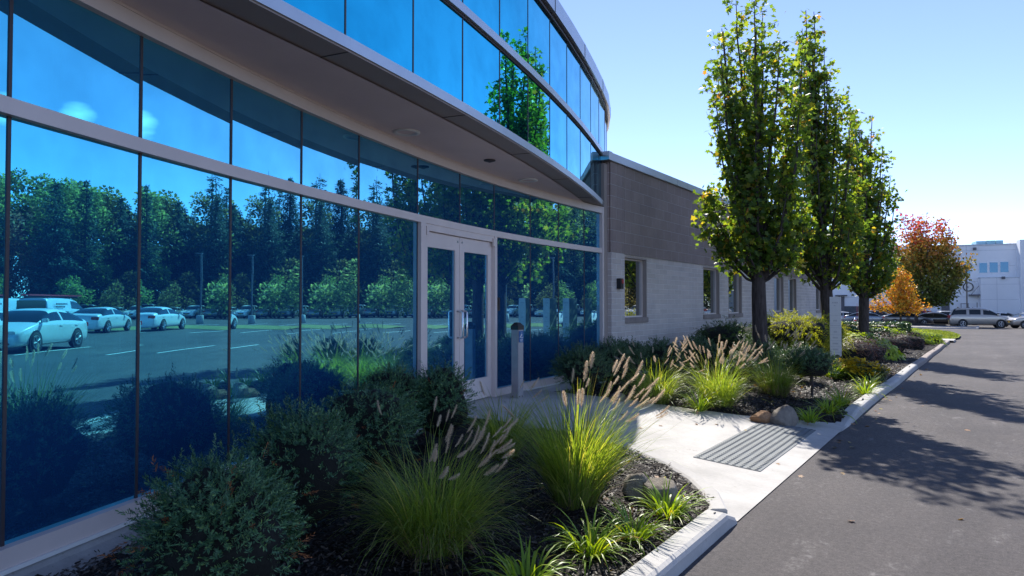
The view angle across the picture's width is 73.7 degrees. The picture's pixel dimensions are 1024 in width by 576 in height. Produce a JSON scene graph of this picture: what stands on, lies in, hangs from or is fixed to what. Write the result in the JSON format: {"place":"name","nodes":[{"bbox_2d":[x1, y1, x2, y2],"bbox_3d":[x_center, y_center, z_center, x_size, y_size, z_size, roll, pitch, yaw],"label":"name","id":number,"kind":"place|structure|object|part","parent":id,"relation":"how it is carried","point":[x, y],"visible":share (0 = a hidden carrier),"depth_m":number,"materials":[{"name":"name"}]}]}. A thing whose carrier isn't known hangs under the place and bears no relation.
{"place":"outdoors","nodes":[
{"label":"outdoors","id":0,"kind":"place"},
{"bbox_2d":[467,390,845,520],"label":"walk","id":1,"kind":"structure","parent":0,"point":[742,492],"depth_m":7.51,"materials":[{"name":"concrete"}]},
{"bbox_2d":[511,322,523,397],"bbox_3d":[0.076,0.951,8.976,0.142,0.995,0.128,-1,-2,39],"label":"bollard","id":2,"kind":"object","parent":1,"relation":"on","point":[517,328],"visible":0.99,"depth_m":8.94,"materials":[{"name":"grey metal"}]},
{"bbox_2d":[693,423,815,471],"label":"tactile paving","id":3,"kind":"structure","parent":1,"relation":"on","point":[759,447],"depth_m":7.07,"materials":[{"name":"grey concrete"}]},
{"bbox_2d":[749,410,770,422],"bbox_3d":[3.088,1.599,8.424,0.302,0.170,0.237,0,-1,18],"label":"rock","id":4,"kind":"object","parent":1,"relation":"on","point":[762,416],"visible":0.84,"depth_m":8.35,"materials":[{"name":"brown stone"}]},
{"bbox_2d":[559,0,1023,246],"label":"sky","id":5,"kind":"structure","parent":0,"point":[943,80],"materials":[{"name":"blue"}]},
{"bbox_2d":[678,324,1023,575],"bbox_3d":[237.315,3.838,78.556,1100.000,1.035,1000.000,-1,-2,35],"label":"asphalt","id":6,"kind":"structure","parent":0,"point":[911,485],"depth_m":5.60,"materials":[{"name":"grey asphalt"}]},
{"bbox_2d":[0,0,820,575],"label":"office building","id":7,"kind":"structure","parent":6,"relation":"on","point":[218,218],"depth_m":5.09,"materials":[{"name":"blue glass"}]},
{"bbox_2d":[426,232,463,376],"bbox_3d":[-0.798,0.387,7.932,0.132,2.031,0.848,-1,-1,24],"label":"door","id":8,"kind":"structure","parent":7,"relation":"in","point":[442,251],"depth_m":8.00,"materials":[{"name":"beige paint"}]},
{"bbox_2d":[459,238,491,401],"bbox_3d":[-0.437,0.404,8.690,0.132,2.031,0.818,-1,-1,27],"label":"door","id":9,"kind":"structure","parent":7,"relation":"in","point":[475,256],"depth_m":8.73,"materials":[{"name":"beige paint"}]},
{"bbox_2d":[625,258,642,317],"bbox_3d":[2.267,0.004,13.078,0.060,1.115,1.000,-1,-2,35],"label":"window","id":10,"kind":"structure","parent":7,"relation":"in","point":[633,268],"depth_m":13.21,"materials":[{"name":"clear glass"}]},
{"bbox_2d":[703,268,715,313],"bbox_3d":[4.767,0.085,16.673,0.060,1.115,1.160,-1,-2,35],"label":"window","id":11,"kind":"structure","parent":7,"relation":"in","point":[709,275],"depth_m":16.82,"materials":[{"name":"clear glass"}]},
{"bbox_2d":[729,271,738,313],"bbox_3d":[5.857,0.121,18.241,0.060,1.115,1.140,-1,-2,35],"label":"window","id":12,"kind":"structure","parent":7,"relation":"in","point":[733,281],"depth_m":18.47,"materials":[{"name":"glass"}]},
{"bbox_2d":[774,277,780,311],"bbox_3d":[8.514,0.207,22.063,0.060,1.115,1.190,-1,-2,35],"label":"window","id":13,"kind":"structure","parent":7,"relation":"in","point":[777,281],"depth_m":22.29,"materials":[{"name":"glass"}]},
{"bbox_2d":[788,279,793,310],"bbox_3d":[9.584,0.242,23.602,0.060,1.115,1.140,-1,-2,35],"label":"window","id":14,"kind":"structure","parent":7,"relation":"in","point":[790,282],"depth_m":23.88,"materials":[{"name":"glass"}]},
{"bbox_2d":[816,282,819,309],"bbox_3d":[12.166,0.326,27.317,0.060,1.115,1.190,-1,-2,35],"label":"window","id":15,"kind":"structure","parent":7,"relation":"in","point":[817,291],"depth_m":27.57,"materials":[{"name":"glass"}]},
{"bbox_2d":[35,341,943,575],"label":"mulch bed","id":16,"kind":"object","parent":6,"relation":"on","point":[598,567],"visible":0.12,"depth_m":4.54,"materials":[{"name":"brown wood"}]},
{"bbox_2d":[97,430,318,575],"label":"yew shrub","id":17,"kind":"object","parent":16,"relation":"on","point":[216,518],"visible":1,"depth_m":2.81,"materials":[{"name":"green plant"}]},
{"bbox_2d":[228,391,379,535],"bbox_3d":[-1.195,1.053,3.979,0.889,0.903,0.840,-1,-2,35],"label":"yew shrub","id":18,"kind":"object","parent":16,"relation":"on","point":[301,450],"visible":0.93,"depth_m":3.81,"materials":[{"name":"green plant"}]},
{"bbox_2d":[316,368,429,489],"bbox_3d":[-1.021,1.045,4.983,0.900,0.930,0.925,-1,-2,35],"label":"yew shrub","id":19,"kind":"object","parent":16,"relation":"on","point":[373,424],"visible":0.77,"depth_m":4.79,"materials":[{"name":"green plant"}]},
{"bbox_2d":[353,359,431,438],"bbox_3d":[-1.084,1.091,6.166,0.789,0.891,0.756,0,-1,13],"label":"yew shrub","id":20,"kind":"object","parent":16,"relation":"on","point":[407,382],"visible":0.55,"depth_m":6.07,"materials":[{"name":"green plant"}]},
{"bbox_2d":[131,433,692,575],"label":"leaf litter","id":21,"kind":"object","parent":16,"relation":"on","point":[542,487],"visible":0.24,"depth_m":4.45,"materials":[{"name":"brown plant"}]},
{"bbox_2d":[309,396,555,575],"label":"fountain grass","id":22,"kind":"object","parent":16,"relation":"on","point":[419,527],"depth_m":3.78,"materials":[{"name":"plant"}]},
{"bbox_2d":[411,350,481,445],"bbox_3d":[-0.660,1.053,6.317,0.745,0.972,0.739,-1,-2,35],"label":"yew shrub","id":23,"kind":"object","parent":16,"relation":"on","point":[445,386],"visible":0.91,"depth_m":6.18,"materials":[{"name":"green plant"}]},
{"bbox_2d":[448,378,556,460],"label":"fountain grass","id":24,"kind":"object","parent":16,"relation":"on","point":[493,430],"depth_m":5.89,"materials":[{"name":"plant"}]},
{"bbox_2d":[456,528,587,575],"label":"daylily","id":25,"kind":"object","parent":16,"relation":"on","point":[525,569],"visible":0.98,"depth_m":3.54,"materials":[{"name":"green plant"}]},
{"bbox_2d":[458,351,688,529],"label":"fountain grass","id":26,"kind":"object","parent":16,"relation":"on","point":[575,471],"depth_m":4.69,"materials":[{"name":"plant"}]},
{"bbox_2d":[548,339,617,394],"bbox_3d":[0.980,1.155,9.570,1.044,0.924,1.057,-1,-2,35],"label":"clipped shrub","id":27,"kind":"object","parent":16,"relation":"on","point":[577,360],"visible":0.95,"depth_m":9.41,"materials":[{"name":"green plant"}]},
{"bbox_2d":[532,496,646,574],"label":"daylily","id":28,"kind":"object","parent":16,"relation":"on","point":[602,544],"visible":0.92,"depth_m":3.92,"materials":[{"name":"green plant"}]},
{"bbox_2d":[582,336,635,388],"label":"clipped shrub","id":29,"kind":"object","parent":16,"relation":"on","point":[611,352],"visible":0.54,"depth_m":10.41,"materials":[{"name":"green plant"}]},
{"bbox_2d":[609,392,625,400],"bbox_3d":[1.426,1.509,9.280,0.225,0.198,0.185,-1,-1,23],"label":"rock","id":30,"kind":"object","parent":16,"relation":"on","point":[620,395],"visible":0.4,"depth_m":9.21,"materials":[{"name":"stone"}]},
{"bbox_2d":[610,335,655,384],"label":"clipped shrub","id":31,"kind":"object","parent":16,"relation":"on","point":[637,348],"visible":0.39,"depth_m":10.84,"materials":[{"name":"green plant"}]},
{"bbox_2d":[622,473,647,503],"bbox_3d":[0.917,1.502,5.031,0.211,0.296,0.220,0,-1,12],"label":"rock","id":32,"kind":"object","parent":16,"relation":"on","point":[629,488],"visible":0.55,"depth_m":4.96,"materials":[{"name":"stone"}]},
{"bbox_2d":[584,495,689,555],"bbox_3d":[0.733,1.467,4.181,0.647,0.269,0.614,-1,-2,35],"label":"daylily","id":33,"kind":"object","parent":16,"relation":"on","point":[641,532],"visible":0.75,"depth_m":4.23,"materials":[{"name":"green plant"}]},
{"bbox_2d":[605,337,703,410],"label":"fountain grass","id":34,"kind":"object","parent":16,"relation":"on","point":[657,388],"depth_m":9.18,"materials":[{"name":"plant"}]},
{"bbox_2d":[643,477,677,508],"bbox_3d":[1.080,1.520,4.922,0.280,0.283,0.269,0,-1,-17],"label":"rock","id":35,"kind":"object","parent":16,"relation":"on","point":[659,483],"visible":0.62,"depth_m":4.86,"materials":[{"name":"stone"}]},
{"bbox_2d":[640,334,688,378],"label":"clipped shrub","id":36,"kind":"object","parent":16,"relation":"on","point":[661,348],"visible":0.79,"depth_m":11.18,"materials":[{"name":"green plant"}]},
{"bbox_2d":[622,472,715,529],"bbox_3d":[1.061,1.484,4.675,0.633,0.383,0.650,-1,-1,22],"label":"daylily","id":37,"kind":"object","parent":16,"relation":"on","point":[676,505],"visible":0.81,"depth_m":4.67,"materials":[{"name":"green plant"}]},
{"bbox_2d":[677,334,724,377],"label":"clipped shrub","id":38,"kind":"object","parent":16,"relation":"on","point":[702,355],"visible":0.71,"depth_m":11.78,"materials":[{"name":"green plant"}]},
{"bbox_2d":[674,385,729,413],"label":"daylily","id":39,"kind":"object","parent":16,"relation":"on","point":[699,405],"visible":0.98,"depth_m":8.80,"materials":[{"name":"green plant"}]},
{"bbox_2d":[660,334,774,416],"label":"fountain grass","id":40,"kind":"object","parent":16,"relation":"on","point":[729,392],"depth_m":9.10,"materials":[{"name":"plant"}]},
{"bbox_2d":[683,315,777,373],"bbox_3d":[4.336,1.132,13.557,1.934,1.226,1.827,-1,-2,35],"label":"clipped shrub","id":41,"kind":"object","parent":16,"relation":"on","point":[728,333],"visible":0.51,"depth_m":13.23,"materials":[{"name":"green plant"}]},
{"bbox_2d":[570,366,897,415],"bbox_3d":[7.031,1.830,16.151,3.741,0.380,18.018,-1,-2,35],"label":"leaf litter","id":42,"kind":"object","parent":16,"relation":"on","point":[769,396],"visible":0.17,"depth_m":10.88,"materials":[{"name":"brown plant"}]},
{"bbox_2d":[556,351,925,417],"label":"bark chips","id":43,"kind":"object","parent":16,"relation":"on","point":[757,405],"visible":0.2,"depth_m":10.56,"materials":[{"name":"brown wood"}]},
{"bbox_2d":[717,350,764,387],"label":"clipped shrub","id":44,"kind":"object","parent":16,"relation":"on","point":[728,359],"visible":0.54,"depth_m":11.04,"materials":[{"name":"green plant"}]},
{"bbox_2d":[732,336,786,373],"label":"clipped shrub","id":45,"kind":"object","parent":16,"relation":"on","point":[750,343],"visible":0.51,"depth_m":11.77,"materials":[{"name":"green plant"}]},
{"bbox_2d":[690,0,829,381],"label":"maple tree","id":46,"kind":"object","parent":16,"relation":"on","point":[747,177],"visible":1,"depth_m":11.80,"materials":[{"name":"green plant"}]},
{"bbox_2d":[728,325,831,401],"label":"fountain grass","id":47,"kind":"object","parent":16,"relation":"on","point":[777,385],"depth_m":10.43,"materials":[{"name":"plant"}]},
{"bbox_2d":[770,405,798,425],"bbox_3d":[3.303,1.581,8.401,0.343,0.289,0.288,1,-2,-32],"label":"rock","id":48,"kind":"object","parent":16,"relation":"on","point":[784,415],"visible":0.86,"depth_m":8.30,"materials":[{"name":"stone"}]},
{"bbox_2d":[748,308,845,361],"bbox_3d":[6.193,1.123,15.112,2.241,1.377,1.983,-1,-2,35],"label":"golden cypress","id":49,"kind":"object","parent":16,"relation":"on","point":[819,332],"visible":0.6,"depth_m":14.70,"materials":[{"name":"yellow plant"}]},
{"bbox_2d":[775,339,822,380],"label":"clipped shrub","id":50,"kind":"object","parent":16,"relation":"on","point":[787,351],"visible":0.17,"depth_m":12.52,"materials":[{"name":"green plant"}]},
{"bbox_2d":[779,343,840,397],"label":"standard shrub","id":51,"kind":"object","parent":16,"relation":"on","point":[823,361],"visible":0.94,"depth_m":10.41,"materials":[{"name":"green plant"}]},
{"bbox_2d":[787,403,836,425],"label":"daylily","id":52,"kind":"object","parent":16,"relation":"on","point":[808,418],"visible":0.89,"depth_m":8.50,"materials":[{"name":"green plant"}]},
{"bbox_2d":[792,311,855,357],"bbox_3d":[7.386,1.205,16.589,1.819,1.339,1.770,-1,-2,35],"label":"golden cypress","id":53,"kind":"object","parent":16,"relation":"on","point":[844,332],"visible":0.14,"depth_m":16.28,"materials":[{"name":"yellow plant"}]},
{"bbox_2d":[776,9,881,359],"bbox_3d":[7.713,-2.517,16.817,2.400,8.946,2.212,-1,-2,35],"label":"maple tree","id":54,"kind":"object","parent":16,"relation":"on","point":[824,266],"visible":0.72,"depth_m":16.60,"materials":[{"name":"green plant"}]},
{"bbox_2d":[799,389,861,422],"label":"daylily","id":55,"kind":"object","parent":16,"relation":"on","point":[832,409],"visible":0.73,"depth_m":9.03,"materials":[{"name":"green plant"}]},
{"bbox_2d":[830,297,841,360],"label":"sign pillar","id":56,"kind":"structure","parent":16,"relation":"on","point":[835,324],"depth_m":14.03,"materials":[{"name":"grey paint"}]},
{"bbox_2d":[824,351,863,379],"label":"daylily","id":57,"kind":"object","parent":16,"relation":"on","point":[835,375],"visible":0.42,"depth_m":13.23,"materials":[{"name":"green plant"}]},
{"bbox_2d":[818,382,874,408],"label":"daylily","id":58,"kind":"object","parent":16,"relation":"on","point":[833,397],"visible":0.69,"depth_m":9.79,"materials":[{"name":"green plant"}]},
{"bbox_2d":[831,356,866,378],"bbox_3d":[6.654,1.607,13.376,0.782,0.536,0.764,-1,-2,35],"label":"yellow mum","id":59,"kind":"object","parent":16,"relation":"on","point":[846,364],"visible":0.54,"depth_m":13.26,"materials":[{"name":"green plant"}]},
{"bbox_2d":[840,338,885,361],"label":"barberry shrub","id":60,"kind":"object","parent":16,"relation":"on","point":[861,350],"visible":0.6,"depth_m":16.98,"materials":[{"name":"purple plant"}]},
{"bbox_2d":[828,105,907,335],"bbox_3d":[11.300,-1.936,21.886,2.455,8.128,2.413,-1,-2,35],"label":"maple tree","id":61,"kind":"object","parent":16,"relation":"on","point":[879,250],"visible":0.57,"depth_m":21.57,"materials":[{"name":"green plant"}]},
{"bbox_2d":[845,359,890,382],"bbox_3d":[6.808,1.620,13.088,0.779,0.516,0.727,0,-1,9],"label":"yellow mum","id":62,"kind":"object","parent":16,"relation":"on","point":[870,368],"visible":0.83,"depth_m":12.92,"materials":[{"name":"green plant"}]},
{"bbox_2d":[843,330,892,344],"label":"lime groundcover","id":63,"kind":"object","parent":16,"relation":"on","point":[866,337],"visible":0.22,"depth_m":20.25,"materials":[{"name":"green plant"}]},
{"bbox_2d":[845,327,890,336],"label":"clipped hedge","id":64,"kind":"object","parent":16,"relation":"on","point":[876,330],"visible":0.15,"depth_m":23.85,"materials":[{"name":"green plant"}]},
{"bbox_2d":[845,371,891,387],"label":"daylily","id":65,"kind":"object","parent":16,"relation":"on","point":[868,383],"visible":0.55,"depth_m":12.30,"materials":[{"name":"green plant"}]},
{"bbox_2d":[844,376,895,399],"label":"daylily","id":66,"kind":"object","parent":16,"relation":"on","point":[864,388],"visible":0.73,"depth_m":11.09,"materials":[{"name":"green plant"}]},
{"bbox_2d":[854,336,889,361],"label":"barberry shrub","id":67,"kind":"object","parent":16,"relation":"on","point":[878,358],"visible":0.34,"depth_m":17.87,"materials":[{"name":"purple plant"}]},
{"bbox_2d":[841,320,912,335],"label":"clipped hedge","id":68,"kind":"object","parent":16,"relation":"on","point":[902,325],"visible":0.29,"depth_m":28.43,"materials":[{"name":"green plant"}]},
{"bbox_2d":[867,341,905,360],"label":"lime groundcover","id":69,"kind":"object","parent":16,"relation":"on","point":[893,354],"visible":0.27,"depth_m":18.96,"materials":[{"name":"green plant"}]},
{"bbox_2d":[873,330,914,352],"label":"barberry shrub","id":70,"kind":"object","parent":16,"relation":"on","point":[901,344],"visible":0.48,"depth_m":21.95,"materials":[{"name":"purple plant"}]},
{"bbox_2d":[873,326,914,336],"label":"lime groundcover","id":71,"kind":"object","parent":16,"relation":"on","point":[894,330],"visible":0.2,"depth_m":26.98,"materials":[{"name":"green plant"}]},
{"bbox_2d":[892,331,929,349],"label":"barberry shrub","id":72,"kind":"object","parent":16,"relation":"on","point":[918,342],"visible":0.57,"depth_m":24.58,"materials":[{"name":"purple plant"}]},
{"bbox_2d":[903,327,933,342],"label":"lime groundcover","id":73,"kind":"object","parent":16,"relation":"on","point":[921,335],"visible":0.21,"depth_m":28.30,"materials":[{"name":"green plant"}]},
{"bbox_2d":[916,330,946,344],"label":"lime groundcover","id":74,"kind":"object","parent":16,"relation":"on","point":[937,338],"visible":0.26,"depth_m":28.74,"materials":[{"name":"green plant"}]},
{"bbox_2d":[523,421,727,513],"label":"kerb","id":75,"kind":"structure","parent":6,"relation":"on","point":[717,502],"depth_m":5.61,"materials":[{"name":"concrete"}]},
{"bbox_2d":[620,509,736,575],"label":"kerb","id":76,"kind":"structure","parent":6,"relation":"on","point":[679,552],"depth_m":4.09,"materials":[{"name":"concrete"}]},
{"bbox_2d":[621,368,969,520],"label":"leaf litter","id":77,"kind":"object","parent":6,"relation":"on","point":[839,442],"visible":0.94,"depth_m":8.17,"materials":[{"name":"brown plant"}]},
{"bbox_2d":[841,311,851,320],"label":"sedan","id":78,"kind":"object","parent":6,"relation":"on","point":[843,314],"visible":0.03,"depth_m":78.02,"materials":[{"name":"silver metal"}]},
{"bbox_2d":[834,383,891,431],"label":"kerb","id":79,"kind":"structure","parent":6,"relation":"on","point":[858,406],"depth_m":9.83,"materials":[{"name":"concrete"}]},
{"bbox_2d":[844,312,882,322],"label":"sedan","id":80,"kind":"object","parent":6,"relation":"on","point":[874,317],"visible":0.44,"depth_m":76.22,"materials":[{"name":"silver paint"}]},
{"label":"side window","id":81,"kind":"part","parent":80,"relation":"part of","materials":[{"name":"black glass"}]},
{"bbox_2d":[869,310,887,315],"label":"suv car","id":82,"kind":"object","parent":6,"relation":"on","point":[882,313],"visible":0.02,"depth_m":83.29,"materials":[{"name":"black paint"}]},
{"bbox_2d":[883,364,917,389],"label":"kerb","id":83,"kind":"structure","parent":6,"relation":"on","point":[897,379],"depth_m":14.40,"materials":[{"name":"concrete"}]},
{"bbox_2d":[882,312,933,323],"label":"sedan","id":84,"kind":"object","parent":6,"relation":"on","point":[895,317],"visible":0.55,"depth_m":74.20,"materials":[{"name":"grey paint"}]},
{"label":"side window","id":85,"kind":"part","parent":84,"relation":"part of","materials":[{"name":"black glass"}]},
{"bbox_2d":[896,323,946,325],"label":"mulch ring","id":86,"kind":"object","parent":6,"relation":"on","point":[924,324],"visible":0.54,"depth_m":69.95,"materials":[{"name":"brown plant"}]},
{"bbox_2d":[881,209,977,322],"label":"red maple","id":87,"kind":"object","parent":86,"relation":"on","point":[934,288],"visible":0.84,"depth_m":70.47,"materials":[{"name":"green plant"}]},
{"bbox_2d":[911,352,932,367],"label":"kerb","id":88,"kind":"structure","parent":6,"relation":"on","point":[923,359],"depth_m":19.35,"materials":[{"name":"concrete"}]},
{"bbox_2d":[872,325,976,327],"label":"gravel island","id":89,"kind":"structure","parent":6,"relation":"on","point":[942,326],"depth_m":64.60,"materials":[{"name":"grey gravel"}]},
{"bbox_2d":[911,326,978,328],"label":"kerb","id":90,"kind":"structure","parent":89,"relation":"on","point":[977,327],"depth_m":61.06,"materials":[{"name":"concrete"}]},
{"bbox_2d":[832,239,1023,313],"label":"warehouse building","id":91,"kind":"structure","parent":6,"relation":"on","point":[996,284],"depth_m":89.83,"materials":[{"name":"white paint"}]},
{"bbox_2d":[841,297,844,311],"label":"door","id":92,"kind":"structure","parent":91,"relation":"in","point":[842,298],"depth_m":96.42,"materials":[{"name":"grey metal"}]},
{"bbox_2d":[941,297,949,310],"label":"door","id":93,"kind":"structure","parent":91,"relation":"in","point":[947,308],"depth_m":91.78,"materials":[{"name":"grey metal"}]},
{"bbox_2d":[979,262,987,272],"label":"window","id":94,"kind":"structure","parent":91,"relation":"in","point":[983,267],"depth_m":90.37,"materials":[{"name":"teal glass"}]},
{"bbox_2d":[989,262,997,272],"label":"window","id":95,"kind":"structure","parent":91,"relation":"in","point":[993,266],"depth_m":89.95,"materials":[{"name":"teal glass"}]},
{"bbox_2d":[1000,261,1008,272],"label":"window","id":96,"kind":"structure","parent":91,"relation":"in","point":[1004,265],"depth_m":89.51,"materials":[{"name":"teal glass"}]},
{"bbox_2d":[929,345,942,355],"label":"kerb","id":97,"kind":"structure","parent":6,"relation":"on","point":[937,349],"depth_m":24.41,"materials":[{"name":"concrete"}]},
{"bbox_2d":[919,312,955,325],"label":"sedan","id":98,"kind":"object","parent":6,"relation":"on","point":[939,318],"visible":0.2,"depth_m":75.73,"materials":[{"name":"black paint"}]},
{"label":"side window","id":99,"kind":"part","parent":98,"relation":"part of","materials":[{"name":"black glass"}]},
{"bbox_2d":[937,311,950,314],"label":"suv car","id":100,"kind":"object","parent":6,"relation":"on","point":[946,312],"visible":0.05,"depth_m":83.25,"materials":[{"name":"silver metal"}]},
{"bbox_2d":[939,340,949,347],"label":"kerb","id":101,"kind":"structure","parent":6,"relation":"on","point":[947,343],"depth_m":29.78,"materials":[{"name":"concrete"}]},
{"bbox_2d":[966,269,967,307],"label":"light pole","id":102,"kind":"object","parent":6,"relation":"on","point":[966,295],"visible":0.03,"depth_m":79.95,"materials":[{"name":"metal"}]},
{"bbox_2d":[947,308,1007,327],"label":"minivan","id":103,"kind":"object","parent":6,"relation":"on","point":[967,316],"visible":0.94,"depth_m":66.35,"materials":[{"name":"silver paint"}]},
{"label":"side window","id":104,"kind":"part","parent":103,"relation":"part of","materials":[{"name":"black glass"}]},
{"bbox_2d":[995,312,1014,316],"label":"sedan","id":105,"kind":"object","parent":6,"relation":"on","point":[1005,314],"visible":0.06,"depth_m":85.41,"materials":[{"name":"white paint"}]},
{"bbox_2d":[1006,314,1023,328],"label":"suv car","id":106,"kind":"object","parent":6,"relation":"on","point":[1015,322],"visible":1,"depth_m":63.85,"materials":[{"name":"beige paint"}]},
{"bbox_2d":[1006,313,1023,326],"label":"sedan","id":107,"kind":"object","parent":6,"relation":"on","point":[1016,315],"visible":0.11,"depth_m":71.14,"materials":[{"name":"white paint"}]},
{"bbox_2d":[911,328,959,338],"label":"lawn","id":108,"kind":"structure","parent":0,"point":[944,332],"depth_m":43.93,"materials":[{"name":"green plant"}]},
{"bbox_2d":[869,265,931,321],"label":"orange sapling","id":109,"kind":"object","parent":108,"relation":"on","point":[902,304],"visible":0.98,"depth_m":41.81,"materials":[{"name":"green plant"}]}
]}

